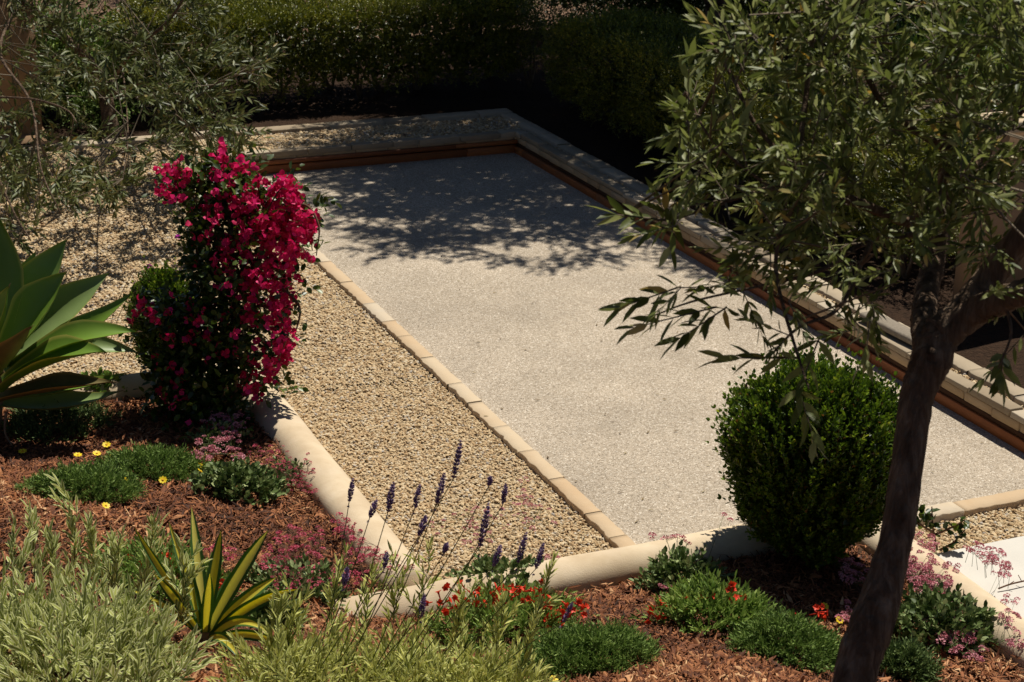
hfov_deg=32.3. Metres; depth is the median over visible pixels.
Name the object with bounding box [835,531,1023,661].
buckwheat
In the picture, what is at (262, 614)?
round leaf plant
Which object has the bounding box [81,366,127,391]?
round leaf plant
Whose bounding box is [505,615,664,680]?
daisy plant
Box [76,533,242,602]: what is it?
trumpet flower plant
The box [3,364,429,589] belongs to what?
planter wall
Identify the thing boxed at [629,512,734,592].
buckwheat
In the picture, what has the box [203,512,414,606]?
buckwheat
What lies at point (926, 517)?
young bougainvillea
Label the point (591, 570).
planter wall
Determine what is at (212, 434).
buckwheat
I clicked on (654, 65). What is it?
clipped hedge
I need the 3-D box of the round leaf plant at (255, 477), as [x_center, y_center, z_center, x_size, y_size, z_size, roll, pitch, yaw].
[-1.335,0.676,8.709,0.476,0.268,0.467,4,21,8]
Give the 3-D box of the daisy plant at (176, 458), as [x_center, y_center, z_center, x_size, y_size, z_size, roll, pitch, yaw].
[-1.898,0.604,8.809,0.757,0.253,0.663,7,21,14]
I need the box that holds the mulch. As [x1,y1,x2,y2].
[0,395,1023,681]
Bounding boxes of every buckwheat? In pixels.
[179,393,256,460]
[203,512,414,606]
[248,443,317,493]
[430,476,560,595]
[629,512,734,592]
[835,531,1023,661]
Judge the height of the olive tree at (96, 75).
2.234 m
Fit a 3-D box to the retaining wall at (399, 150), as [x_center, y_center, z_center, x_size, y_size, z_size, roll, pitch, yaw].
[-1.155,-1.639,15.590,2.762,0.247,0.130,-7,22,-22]
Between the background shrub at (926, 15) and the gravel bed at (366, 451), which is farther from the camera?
the background shrub at (926, 15)
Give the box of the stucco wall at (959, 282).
[952,111,1023,296]
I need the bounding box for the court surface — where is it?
[255,153,1023,543]
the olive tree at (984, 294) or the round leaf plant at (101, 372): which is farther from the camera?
the round leaf plant at (101, 372)
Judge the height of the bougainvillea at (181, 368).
1.701 m
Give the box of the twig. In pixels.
[998,575,1023,588]
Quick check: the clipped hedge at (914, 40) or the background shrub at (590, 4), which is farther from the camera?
the background shrub at (590, 4)
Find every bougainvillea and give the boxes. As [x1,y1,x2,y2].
[118,129,341,438]
[916,504,969,552]
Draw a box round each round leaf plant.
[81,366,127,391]
[188,454,289,506]
[242,587,310,627]
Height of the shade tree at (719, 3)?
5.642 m
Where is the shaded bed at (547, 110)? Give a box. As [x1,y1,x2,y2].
[15,18,1023,388]
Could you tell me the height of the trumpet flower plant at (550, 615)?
0.368 m
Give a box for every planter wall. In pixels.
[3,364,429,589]
[312,521,1023,667]
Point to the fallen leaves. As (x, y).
(537, 399)
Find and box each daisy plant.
[1,399,124,444]
[13,448,148,511]
[74,440,220,485]
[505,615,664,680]
[722,598,843,676]
[879,634,951,681]
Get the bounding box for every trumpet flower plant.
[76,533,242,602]
[422,571,598,652]
[627,566,827,634]
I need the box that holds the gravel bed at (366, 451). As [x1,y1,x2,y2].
[0,117,1023,580]
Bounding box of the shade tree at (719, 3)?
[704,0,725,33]
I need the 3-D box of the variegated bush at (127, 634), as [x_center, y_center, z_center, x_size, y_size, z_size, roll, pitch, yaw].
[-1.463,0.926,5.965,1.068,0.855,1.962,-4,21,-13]
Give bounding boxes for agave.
[0,219,141,445]
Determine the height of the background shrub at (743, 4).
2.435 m
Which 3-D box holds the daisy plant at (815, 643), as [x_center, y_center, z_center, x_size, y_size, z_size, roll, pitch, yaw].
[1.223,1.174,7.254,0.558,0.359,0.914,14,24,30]
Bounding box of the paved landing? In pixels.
[937,536,1023,617]
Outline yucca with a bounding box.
[134,507,296,658]
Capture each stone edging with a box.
[0,108,1023,406]
[300,243,635,547]
[917,489,1023,524]
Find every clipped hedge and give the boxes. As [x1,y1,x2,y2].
[99,0,549,109]
[533,3,970,278]
[836,12,1023,148]
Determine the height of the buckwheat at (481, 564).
0.187 m
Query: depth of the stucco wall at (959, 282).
11.56 m
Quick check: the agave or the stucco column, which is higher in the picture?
the stucco column
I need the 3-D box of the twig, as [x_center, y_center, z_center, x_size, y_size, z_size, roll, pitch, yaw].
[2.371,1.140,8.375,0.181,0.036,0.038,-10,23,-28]
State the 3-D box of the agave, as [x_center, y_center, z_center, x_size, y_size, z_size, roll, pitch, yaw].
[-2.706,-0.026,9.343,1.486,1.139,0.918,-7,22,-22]
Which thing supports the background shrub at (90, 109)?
on the shaded bed at (547, 110)
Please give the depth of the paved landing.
8.56 m
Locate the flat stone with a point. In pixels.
(894, 328)
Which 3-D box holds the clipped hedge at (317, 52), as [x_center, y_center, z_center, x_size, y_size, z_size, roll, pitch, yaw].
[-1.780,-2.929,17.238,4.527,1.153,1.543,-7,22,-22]
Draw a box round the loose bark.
[246,419,1021,666]
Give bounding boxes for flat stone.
[859,311,911,344]
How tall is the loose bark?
0.208 m
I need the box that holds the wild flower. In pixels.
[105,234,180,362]
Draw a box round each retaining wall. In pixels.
[229,129,524,174]
[514,131,1023,452]
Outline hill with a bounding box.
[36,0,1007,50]
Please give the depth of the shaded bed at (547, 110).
16.48 m
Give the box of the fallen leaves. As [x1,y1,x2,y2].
[165,179,983,547]
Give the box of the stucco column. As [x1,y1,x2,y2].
[0,0,47,144]
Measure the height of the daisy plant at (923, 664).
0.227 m
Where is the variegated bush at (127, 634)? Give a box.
[0,473,252,681]
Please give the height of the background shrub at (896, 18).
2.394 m
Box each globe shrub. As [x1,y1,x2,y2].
[123,256,194,366]
[705,320,899,570]
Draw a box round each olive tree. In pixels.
[0,0,287,262]
[586,0,1023,681]
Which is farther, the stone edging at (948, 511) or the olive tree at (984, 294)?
the stone edging at (948, 511)
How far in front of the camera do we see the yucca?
6.64 m
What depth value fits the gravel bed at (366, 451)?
10.43 m
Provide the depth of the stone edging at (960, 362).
15.22 m
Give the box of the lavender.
[205,440,572,681]
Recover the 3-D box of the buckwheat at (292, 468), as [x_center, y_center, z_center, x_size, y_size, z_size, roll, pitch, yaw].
[-1.117,0.681,8.955,0.342,0.142,0.670,-7,22,-22]
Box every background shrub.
[33,0,155,120]
[49,78,158,136]
[498,0,759,44]
[612,0,913,56]
[739,0,992,49]
[861,0,1020,38]
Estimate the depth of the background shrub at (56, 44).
16.31 m
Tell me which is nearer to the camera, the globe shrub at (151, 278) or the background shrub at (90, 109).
the globe shrub at (151, 278)
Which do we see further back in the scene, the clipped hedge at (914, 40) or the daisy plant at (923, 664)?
the clipped hedge at (914, 40)
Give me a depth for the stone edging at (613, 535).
10.27 m
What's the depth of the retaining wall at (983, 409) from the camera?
11.94 m
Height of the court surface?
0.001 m
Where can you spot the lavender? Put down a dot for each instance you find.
(286, 657)

